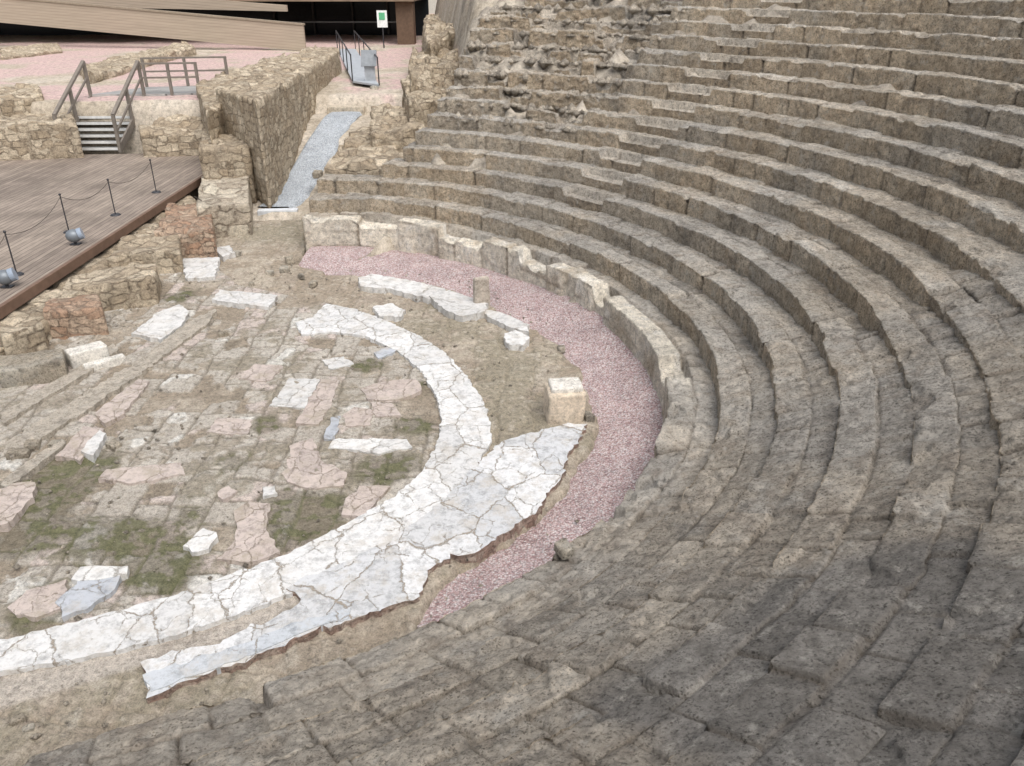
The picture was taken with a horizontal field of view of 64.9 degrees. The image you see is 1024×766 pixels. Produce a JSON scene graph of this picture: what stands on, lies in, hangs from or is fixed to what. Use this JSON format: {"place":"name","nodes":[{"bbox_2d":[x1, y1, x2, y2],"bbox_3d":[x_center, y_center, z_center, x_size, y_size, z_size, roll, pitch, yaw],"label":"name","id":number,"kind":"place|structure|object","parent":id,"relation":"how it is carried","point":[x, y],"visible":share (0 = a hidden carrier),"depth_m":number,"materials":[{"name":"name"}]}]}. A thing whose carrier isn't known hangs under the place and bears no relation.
{"place":"outdoors","nodes":[
{"label":"outdoors","id":0,"kind":"place"},
{"bbox_2d":[0,219,598,765],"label":"orchestra floor","id":1,"kind":"structure","parent":0,"point":[40,697],"depth_m":10.91,"materials":[{"name":"stone"}]},
{"bbox_2d":[9,712,26,725],"bbox_3d":[-4.348,2.973,7.091,0.126,0.099,0.090,-22,34,-36],"label":"loose stone","id":2,"kind":"object","parent":1,"relation":"on","point":[17,719],"visible":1,"depth_m":7.06,"materials":[{"name":"stone"}]},
{"bbox_2d":[5,448,31,459],"bbox_3d":[-6.747,0.971,11.039,0.289,0.146,0.224,-4,27,-8],"label":"loose stone","id":3,"kind":"object","parent":1,"relation":"on","point":[20,453],"visible":0.98,"depth_m":10.96,"materials":[{"name":"stone"}]},
{"bbox_2d":[0,481,37,531],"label":"paving slab","id":4,"kind":"structure","parent":1,"relation":"on","point":[17,500],"depth_m":9.93,"materials":[{"name":"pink stone"}]},
{"bbox_2d":[0,314,49,355],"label":"ruined wall","id":5,"kind":"structure","parent":1,"relation":"on","point":[29,336],"depth_m":13.84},
{"bbox_2d":[22,723,34,732],"bbox_3d":[-4.211,3.021,7.027,0.100,0.067,0.075,-21,34,-36],"label":"loose stone","id":6,"kind":"object","parent":1,"relation":"on","point":[30,727],"visible":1,"depth_m":7.01,"materials":[{"name":"stone"}]},
{"bbox_2d":[24,439,40,451],"bbox_3d":[-6.685,0.868,11.251,0.191,0.145,0.260,-9,28,-17],"label":"loose stone","id":7,"kind":"object","parent":1,"relation":"on","point":[34,444],"visible":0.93,"depth_m":11.18,"materials":[{"name":"stone"}]},
{"bbox_2d":[0,438,65,487],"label":"paving slab","id":8,"kind":"structure","parent":1,"relation":"on","point":[38,462],"depth_m":10.71,"materials":[{"name":"stone"}]},
{"bbox_2d":[0,348,68,387],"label":"stone block","id":9,"kind":"structure","parent":1,"relation":"on","point":[40,367],"depth_m":12.96,"materials":[{"name":"stone"}]},
{"bbox_2d":[7,579,67,621],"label":"paving slab","id":10,"kind":"structure","parent":1,"relation":"on","point":[36,604],"depth_m":8.38,"materials":[{"name":"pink stone"}]},
{"bbox_2d":[0,343,118,426],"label":"paving slab","id":11,"kind":"structure","parent":1,"relation":"on","point":[38,398],"depth_m":12.61,"materials":[{"name":"stone"}]},
{"bbox_2d":[43,294,108,339],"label":"ruined wall","id":12,"kind":"structure","parent":1,"relation":"on","point":[78,315],"depth_m":14.60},
{"bbox_2d":[55,426,104,464],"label":"paving slab","id":13,"kind":"structure","parent":1,"relation":"on","point":[74,447],"depth_m":11.19,"materials":[{"name":"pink stone"}]},
{"bbox_2d":[64,341,109,368],"bbox_3d":[-7.199,-0.439,13.687,0.612,0.382,0.332,-23,35,-38],"label":"stone block","id":14,"kind":"object","parent":1,"relation":"on","point":[77,356],"depth_m":13.54,"materials":[{"name":"stone"}]},
{"bbox_2d":[55,575,121,621],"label":"paving slab","id":15,"kind":"structure","parent":1,"relation":"on","point":[85,596],"depth_m":8.46,"materials":[{"name":"grey stone"}]},
{"bbox_2d":[81,430,106,462],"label":"stone block","id":16,"kind":"structure","parent":1,"relation":"on","point":[92,448],"depth_m":11.10,"materials":[{"name":"white stone"}]},
{"bbox_2d":[71,566,129,584],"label":"paving slab","id":17,"kind":"structure","parent":1,"relation":"on","point":[84,573],"depth_m":8.78,"materials":[{"name":"white stone"}]},
{"bbox_2d":[82,353,125,371],"bbox_3d":[-6.861,-0.302,13.585,0.665,0.206,0.165,-23,34,-37],"label":"stone block","id":18,"kind":"object","parent":1,"relation":"on","point":[115,360],"depth_m":13.54,"materials":[{"name":"stone"}]},
{"bbox_2d":[0,309,216,460],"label":"stone kerb","id":19,"kind":"structure","parent":1,"relation":"on","point":[61,418],"depth_m":12.68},
{"bbox_2d":[60,264,161,311],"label":"ruined wall","id":20,"kind":"structure","parent":1,"relation":"on","point":[133,286],"depth_m":15.91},
{"bbox_2d":[105,439,121,451],"bbox_3d":[-5.566,0.872,11.263,0.205,0.105,0.151,19,32,32],"label":"loose stone","id":21,"kind":"object","parent":1,"relation":"on","point":[113,445],"visible":1,"depth_m":11.22,"materials":[{"name":"stone"}]},
{"bbox_2d":[95,379,148,427],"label":"paving slab","id":22,"kind":"structure","parent":1,"relation":"on","point":[116,408],"depth_m":12.27,"materials":[{"name":"pink stone"}]},
{"bbox_2d":[98,462,184,485],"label":"paving slab","id":23,"kind":"structure","parent":1,"relation":"on","point":[150,474],"depth_m":10.56,"materials":[{"name":"pink stone"}]},
{"bbox_2d":[107,233,183,274],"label":"ruined wall","id":24,"kind":"structure","parent":1,"relation":"on","point":[164,254],"depth_m":17.73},
{"bbox_2d":[131,304,189,342],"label":"paving slab","id":25,"kind":"structure","parent":1,"relation":"on","point":[160,326],"depth_m":15.03,"materials":[{"name":"white stone"}]},
{"bbox_2d":[153,203,217,257],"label":"ruined wall","id":26,"kind":"structure","parent":1,"relation":"on","point":[191,229],"depth_m":18.80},
{"bbox_2d":[183,528,218,555],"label":"paving slab","id":27,"kind":"structure","parent":1,"relation":"on","point":[202,541],"depth_m":9.24,"materials":[{"name":"white stone"}]},
{"bbox_2d":[183,257,219,281],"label":"paving slab","id":28,"kind":"structure","parent":1,"relation":"on","point":[200,269],"depth_m":17.89,"materials":[{"name":"white stone"}]},
{"bbox_2d":[217,245,235,261],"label":"paving slab","id":29,"kind":"structure","parent":1,"relation":"on","point":[225,253],"depth_m":18.95,"materials":[{"name":"white stone"}]},
{"bbox_2d":[217,486,237,501],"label":"paving slab","id":30,"kind":"structure","parent":1,"relation":"on","point":[227,494],"depth_m":10.14,"materials":[{"name":"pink stone"}]},
{"bbox_2d":[207,417,252,436],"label":"paving slab","id":31,"kind":"structure","parent":1,"relation":"on","point":[231,427],"depth_m":11.69,"materials":[{"name":"pink stone"}]},
{"bbox_2d":[212,290,277,309],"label":"paving slab","id":32,"kind":"structure","parent":1,"relation":"on","point":[241,300],"depth_m":16.17,"materials":[{"name":"white stone"}]},
{"bbox_2d":[0,304,491,675],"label":"marble band","id":33,"kind":"object","parent":1,"relation":"on","point":[463,443],"visible":0.82,"depth_m":9.14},
{"bbox_2d":[143,608,350,691],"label":"paving slab","id":34,"kind":"structure","parent":1,"relation":"on","point":[168,675],"depth_m":7.70,"materials":[{"name":"white stone"}]},
{"bbox_2d":[217,501,280,566],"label":"paving slab","id":35,"kind":"structure","parent":1,"relation":"on","point":[253,543],"depth_m":9.32,"materials":[{"name":"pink stone"}]},
{"bbox_2d":[238,364,282,381],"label":"paving slab","id":36,"kind":"structure","parent":1,"relation":"on","point":[261,372],"depth_m":13.29,"materials":[{"name":"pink stone"}]},
{"bbox_2d":[262,486,277,498],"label":"paving slab","id":37,"kind":"structure","parent":1,"relation":"on","point":[269,491],"depth_m":10.14,"materials":[{"name":"white stone"}]},
{"bbox_2d":[279,265,289,272],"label":"loose stone","id":38,"kind":"object","parent":1,"relation":"on","point":[284,269],"visible":1,"depth_m":17.91,"materials":[{"name":"stone"}]},
{"bbox_2d":[269,378,319,409],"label":"paving slab","id":39,"kind":"structure","parent":1,"relation":"on","point":[291,392],"depth_m":12.62,"materials":[{"name":"white stone"}]},
{"bbox_2d":[282,438,346,489],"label":"paving slab","id":40,"kind":"structure","parent":1,"relation":"on","point":[299,472],"depth_m":10.64,"materials":[{"name":"pink stone"}]},
{"bbox_2d":[296,379,339,425],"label":"paving slab","id":41,"kind":"structure","parent":1,"relation":"on","point":[321,397],"depth_m":12.32,"materials":[{"name":"pink stone"}]},
{"bbox_2d":[324,416,340,440],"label":"paving slab","id":42,"kind":"structure","parent":1,"relation":"on","point":[332,430],"depth_m":11.61,"materials":[{"name":"stone"}]},
{"bbox_2d":[321,356,353,369],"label":"paving slab","id":43,"kind":"structure","parent":1,"relation":"on","point":[334,363],"depth_m":13.61,"materials":[{"name":"white stone"}]},
{"bbox_2d":[0,0,689,757],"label":"stone debris","id":44,"kind":"object","parent":1,"relation":"on","point":[544,62],"visible":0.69,"depth_m":21.07,"materials":[{"name":"stone"}]},
{"bbox_2d":[342,407,373,426],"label":"paving slab","id":45,"kind":"structure","parent":1,"relation":"on","point":[356,416],"depth_m":11.93,"materials":[{"name":"pink stone"}]},
{"bbox_2d":[140,422,587,703],"bbox_3d":[-0.966,1.899,9.442,1.438,0.302,6.642,20,33,35],"label":"marble apron","id":46,"kind":"object","parent":1,"relation":"on","point":[503,491],"visible":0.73,"depth_m":9.16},
{"bbox_2d":[341,485,389,518],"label":"paving slab","id":47,"kind":"structure","parent":1,"relation":"on","point":[362,500],"depth_m":10.05,"materials":[{"name":"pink stone"}]},
{"bbox_2d":[328,438,411,455],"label":"paving slab","id":48,"kind":"structure","parent":1,"relation":"on","point":[377,446],"depth_m":11.21,"materials":[{"name":"white stone"}]},
{"bbox_2d":[374,347,396,358],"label":"paving slab","id":49,"kind":"structure","parent":1,"relation":"on","point":[384,352],"depth_m":13.99,"materials":[{"name":"white stone"}]},
{"bbox_2d":[370,402,401,417],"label":"paving slab","id":50,"kind":"structure","parent":1,"relation":"on","point":[380,409],"depth_m":12.12,"materials":[{"name":"pink stone"}]},
{"bbox_2d":[373,303,405,321],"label":"paving slab","id":51,"kind":"structure","parent":1,"relation":"on","point":[390,312],"depth_m":15.59,"materials":[{"name":"white stone"}]},
{"bbox_2d":[360,379,421,401],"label":"paving slab","id":52,"kind":"structure","parent":1,"relation":"on","point":[397,390],"depth_m":12.71,"materials":[{"name":"pink stone"}]},
{"bbox_2d":[358,274,445,304],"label":"paving slab","id":53,"kind":"structure","parent":1,"relation":"on","point":[404,288],"depth_m":16.79,"materials":[{"name":"white stone"}]},
{"bbox_2d":[429,290,487,321],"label":"paving slab","id":54,"kind":"structure","parent":1,"relation":"on","point":[456,306],"depth_m":15.73,"materials":[{"name":"white stone"}]},
{"bbox_2d":[473,276,489,307],"bbox_3d":[-0.599,-1.741,15.864,0.330,0.742,0.152,-13,30,-25],"label":"standing stone","id":55,"kind":"object","parent":1,"relation":"on","point":[481,291],"visible":0.71,"depth_m":15.76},
{"bbox_2d":[485,310,529,335],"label":"paving slab","id":56,"kind":"structure","parent":1,"relation":"on","point":[509,323],"depth_m":15.11,"materials":[{"name":"white stone"}]},
{"bbox_2d":[504,330,529,350],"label":"paving slab","id":57,"kind":"structure","parent":1,"relation":"on","point":[515,340],"depth_m":14.27,"materials":[{"name":"white stone"}]},
{"bbox_2d":[543,377,585,424],"bbox_3d":[0.769,0.285,11.931,0.562,0.661,0.515,-3,27,-7],"label":"stone block","id":58,"kind":"object","parent":1,"relation":"on","point":[564,400],"depth_m":11.71,"materials":[{"name":"beige stone"}]},
{"bbox_2d":[584,411,594,422],"bbox_3d":[1.135,0.499,11.982,0.152,0.133,0.215,-8,28,-15],"label":"loose stone","id":59,"kind":"object","parent":1,"relation":"on","point":[589,416],"visible":0.81,"depth_m":11.90,"materials":[{"name":"stone"}]},
{"bbox_2d":[258,111,361,207],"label":"passage path","id":60,"kind":"structure","parent":0,"point":[319,150],"depth_m":26.12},
{"bbox_2d":[428,0,436,12],"bbox_3d":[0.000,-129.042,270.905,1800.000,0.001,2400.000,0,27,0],"label":"terrain","id":61,"kind":"structure","parent":0,"point":[432,5],"depth_m":208.69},
{"bbox_2d":[299,246,662,627],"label":"gravel path","id":62,"kind":"structure","parent":0,"point":[624,401],"depth_m":12.51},
{"bbox_2d":[0,0,987,302],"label":"ground","id":63,"kind":"structure","parent":0,"point":[50,74],"depth_m":32.18,"materials":[{"name":"stone"}]},
{"bbox_2d":[0,83,43,116],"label":"ruined wall","id":64,"kind":"structure","parent":63,"relation":"on","point":[18,98],"depth_m":27.95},
{"bbox_2d":[0,43,62,59],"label":"rubble wall","id":65,"kind":"structure","parent":63,"relation":"on","point":[19,51],"depth_m":44.77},
{"bbox_2d":[0,111,83,160],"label":"ruined wall","id":66,"kind":"structure","parent":63,"relation":"on","point":[34,136],"depth_m":25.83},
{"bbox_2d":[0,194,195,355],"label":"stage front wall","id":67,"kind":"structure","parent":63,"relation":"on","point":[33,307],"depth_m":16.28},
{"bbox_2d":[52,60,145,152],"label":"timber staircase","id":68,"kind":"structure","parent":63,"relation":"on","point":[125,136],"depth_m":27.60,"materials":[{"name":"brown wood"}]},
{"bbox_2d":[0,154,202,319],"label":"wooden stage","id":69,"kind":"object","parent":63,"relation":"on","point":[46,255],"visible":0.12,"depth_m":20.84,"materials":[{"name":"brown wood"}]},
{"bbox_2d":[0,268,18,288],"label":"spotlight","id":70,"kind":"object","parent":69,"relation":"on","point":[8,276],"visible":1,"depth_m":15.12,"materials":[{"name":"grey metal"}]},
{"bbox_2d":[3,230,23,275],"bbox_3d":[-9.766,-2.535,15.701,0.260,0.896,0.260,0,27,0],"label":"barrier post","id":71,"kind":"object","parent":69,"relation":"on","point":[18,273],"visible":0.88,"depth_m":15.74,"materials":[{"name":"metal"}]},
{"bbox_2d":[65,227,84,245],"bbox_3d":[-9.560,-3.209,17.634,0.380,0.367,0.284,-7,28,-14],"label":"spotlight","id":72,"kind":"object","parent":69,"relation":"on","point":[76,235],"visible":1,"depth_m":17.54,"materials":[{"name":"grey metal"}]},
{"bbox_2d":[79,41,196,83],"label":"rubble wall","id":73,"kind":"structure","parent":63,"relation":"on","point":[112,67],"depth_m":38.59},
{"bbox_2d":[0,0,305,50],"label":"access ramp","id":74,"kind":"structure","parent":63,"relation":"on","point":[130,17],"depth_m":48.20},
{"bbox_2d":[92,56,228,96],"bbox_3d":[-13.052,-10.606,30.357,4.145,2.950,2.805,0,27,0],"label":"timber landing","id":75,"kind":"object","parent":63,"relation":"on","point":[171,90],"visible":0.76,"depth_m":29.64,"materials":[{"name":"brown wood"}]},
{"bbox_2d":[138,114,202,156],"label":"ruined wall","id":76,"kind":"structure","parent":63,"relation":"on","point":[175,135],"depth_m":26.38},
{"bbox_2d":[0,0,428,44],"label":"visitor building","id":77,"kind":"structure","parent":63,"relation":"on","point":[405,19],"depth_m":59.87,"materials":[{"name":"metal"}]},
{"bbox_2d":[311,1,316,34],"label":"window frame","id":78,"kind":"structure","parent":77,"relation":"in","point":[312,2],"depth_m":59.74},
{"bbox_2d":[196,71,234,143],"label":"ruined wall","id":79,"kind":"structure","parent":63,"relation":"on","point":[211,113],"depth_m":24.51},
{"bbox_2d":[196,176,253,237],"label":"ruined wall","id":80,"kind":"structure","parent":63,"relation":"on","point":[226,203],"depth_m":20.42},
{"bbox_2d":[198,126,256,203],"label":"ruined wall","id":81,"kind":"structure","parent":63,"relation":"on","point":[225,156],"depth_m":22.73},
{"bbox_2d":[228,52,286,78],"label":"rubble wall","id":82,"kind":"structure","parent":63,"relation":"on","point":[235,73],"depth_m":35.06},
{"bbox_2d":[257,208,297,215],"bbox_3d":[-6.533,-4.756,22.521,1.089,0.200,0.250,-2,27,-5],"label":"threshold step","id":83,"kind":"object","parent":63,"relation":"on","point":[263,211],"visible":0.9,"depth_m":22.40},
{"bbox_2d":[215,45,341,207],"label":"parodos wall","id":84,"kind":"structure","parent":63,"relation":"on","point":[268,109],"depth_m":24.31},
{"bbox_2d":[312,170,322,178],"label":"loose stone","id":85,"kind":"object","parent":63,"relation":"on","point":[316,174],"visible":1,"depth_m":23.76,"materials":[{"name":"stone"}]},
{"bbox_2d":[327,106,364,114],"bbox_3d":[-6.147,-10.109,29.914,1.363,0.300,0.350,0,27,0],"label":"threshold step","id":86,"kind":"object","parent":63,"relation":"on","point":[360,109],"visible":0.76,"depth_m":29.74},
{"bbox_2d":[344,127,369,147],"bbox_3d":[-4.322,-7.151,25.628,2.176,1.722,4.004,-7,27,-13],"label":"rubble mass","id":87,"kind":"object","parent":63,"relation":"on","point":[356,138],"visible":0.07,"depth_m":24.64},
{"bbox_2d":[335,30,379,86],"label":"metal walkway","id":88,"kind":"structure","parent":63,"relation":"on","point":[351,59],"depth_m":37.35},
{"bbox_2d":[324,141,403,175],"bbox_3d":[-3.945,-5.870,23.109,2.502,1.688,3.351,-4,27,-7],"label":"rubble mass","id":89,"kind":"object","parent":63,"relation":"on","point":[366,157],"visible":0.29,"depth_m":21.85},
{"bbox_2d":[361,50,376,85],"bbox_3d":[-5.716,-12.643,32.352,0.620,1.346,0.400,0,27,0],"label":"information lectern","id":90,"kind":"object","parent":63,"relation":"on","point":[368,60],"visible":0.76,"depth_m":32.15,"materials":[{"name":"metal"}]},
{"bbox_2d":[23,211,717,765],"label":"podium wall","id":91,"kind":"structure","parent":63,"relation":"on","point":[657,343],"depth_m":8.12,"materials":[{"name":"stone"}]},
{"bbox_2d":[554,538,574,559],"bbox_3d":[0.517,1.653,8.009,0.157,0.116,0.212,-12,29,-22],"label":"loose stone","id":92,"kind":"object","parent":91,"relation":"on","point":[564,548],"visible":1,"depth_m":7.95,"materials":[{"name":"stone"}]},
{"bbox_2d":[376,10,387,47],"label":"information sign","id":93,"kind":"object","parent":63,"relation":"on","point":[382,18],"visible":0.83,"depth_m":49.27,"materials":[{"name":"metal"}]},
{"bbox_2d":[369,103,427,151],"bbox_3d":[-3.422,-7.813,26.036,2.309,1.976,5.946,-4,27,-8],"label":"rubble mass","id":94,"kind":"object","parent":63,"relation":"on","point":[389,124],"visible":0.26,"depth_m":23.56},
{"bbox_2d":[400,74,452,125],"bbox_3d":[-2.843,-9.261,27.806,1.968,2.362,8.604,-2,27,-5],"label":"rubble mass","id":95,"kind":"object","parent":63,"relation":"on","point":[420,104],"visible":0.29,"depth_m":26.00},
{"bbox_2d":[408,47,458,91],"bbox_3d":[-3.311,-12.789,34.353,2.384,2.872,15.810,-2,27,-4],"label":"rubble mass","id":96,"kind":"object","parent":63,"relation":"on","point":[445,62],"visible":0.38,"depth_m":28.96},
{"bbox_2d":[422,13,454,56],"bbox_3d":[-3.636,-19.116,46.152,3.387,3.755,29.318,-1,27,-2],"label":"rubble mass","id":97,"kind":"object","parent":63,"relation":"on","point":[438,34],"visible":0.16,"depth_m":35.70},
{"bbox_2d":[172,191,776,765],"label":"seating tier","id":98,"kind":"object","parent":63,"relation":"on","point":[538,643],"visible":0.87,"depth_m":7.67,"materials":[{"name":"stone"}]},
{"bbox_2d":[317,174,847,765],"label":"seating tier","id":99,"kind":"object","parent":63,"relation":"on","point":[597,676],"visible":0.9,"depth_m":7.27,"materials":[{"name":"stone"}]},
{"bbox_2d":[382,158,917,765],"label":"seating tier","id":100,"kind":"object","parent":63,"relation":"on","point":[702,678],"visible":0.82,"depth_m":6.87,"materials":[{"name":"stone"}]},
{"bbox_2d":[403,141,1000,765],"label":"seating tier","id":101,"kind":"object","parent":63,"relation":"on","point":[821,689],"visible":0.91,"depth_m":6.29,"materials":[{"name":"stone"}]},
{"bbox_2d":[415,127,1023,765],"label":"seating tier","id":102,"kind":"object","parent":63,"relation":"on","point":[955,695],"visible":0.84,"depth_m":6.32,"materials":[{"name":"stone"}]},
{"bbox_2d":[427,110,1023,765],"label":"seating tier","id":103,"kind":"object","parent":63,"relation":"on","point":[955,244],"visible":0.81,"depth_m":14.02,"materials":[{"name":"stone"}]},
{"bbox_2d":[437,96,1023,253],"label":"seating tier","id":104,"kind":"object","parent":63,"relation":"on","point":[994,217],"visible":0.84,"depth_m":14.75,"materials":[{"name":"stone"}]},
{"bbox_2d":[446,85,1023,208],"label":"seating tier","id":105,"kind":"object","parent":63,"relation":"on","point":[984,176],"visible":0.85,"depth_m":15.83,"materials":[{"name":"stone"}]},
{"bbox_2d":[454,68,1023,168],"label":"seating tier","id":106,"kind":"object","parent":63,"relation":"on","point":[1003,149],"visible":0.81,"depth_m":16.55,"materials":[{"name":"stone"}]},
{"bbox_2d":[459,55,1023,137],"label":"seating tier","id":107,"kind":"object","parent":63,"relation":"on","point":[1006,119],"visible":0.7,"depth_m":16.84,"materials":[{"name":"stone"}]},
{"bbox_2d":[464,41,1023,106],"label":"seating tier","id":108,"kind":"object","parent":63,"relation":"on","point":[976,88],"visible":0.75,"depth_m":17.44,"materials":[{"name":"stone"}]},
{"bbox_2d":[470,27,1023,84],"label":"seating tier","id":109,"kind":"object","parent":63,"relation":"on","point":[1000,68],"visible":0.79,"depth_m":18.63,"materials":[{"name":"stone"}]},
{"bbox_2d":[477,14,1023,58],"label":"seating tier","id":110,"kind":"object","parent":63,"relation":"on","point":[980,45],"visible":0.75,"depth_m":18.71,"materials":[{"name":"stone"}]},
{"bbox_2d":[490,5,1023,38],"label":"seating tier","id":111,"kind":"object","parent":63,"relation":"on","point":[990,26],"visible":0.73,"depth_m":19.00,"materials":[{"name":"stone"}]},
{"bbox_2d":[525,0,1023,17],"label":"seating tier","id":112,"kind":"object","parent":63,"relation":"on","point":[1009,8],"visible":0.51,"depth_m":18.77,"materials":[{"name":"stone"}]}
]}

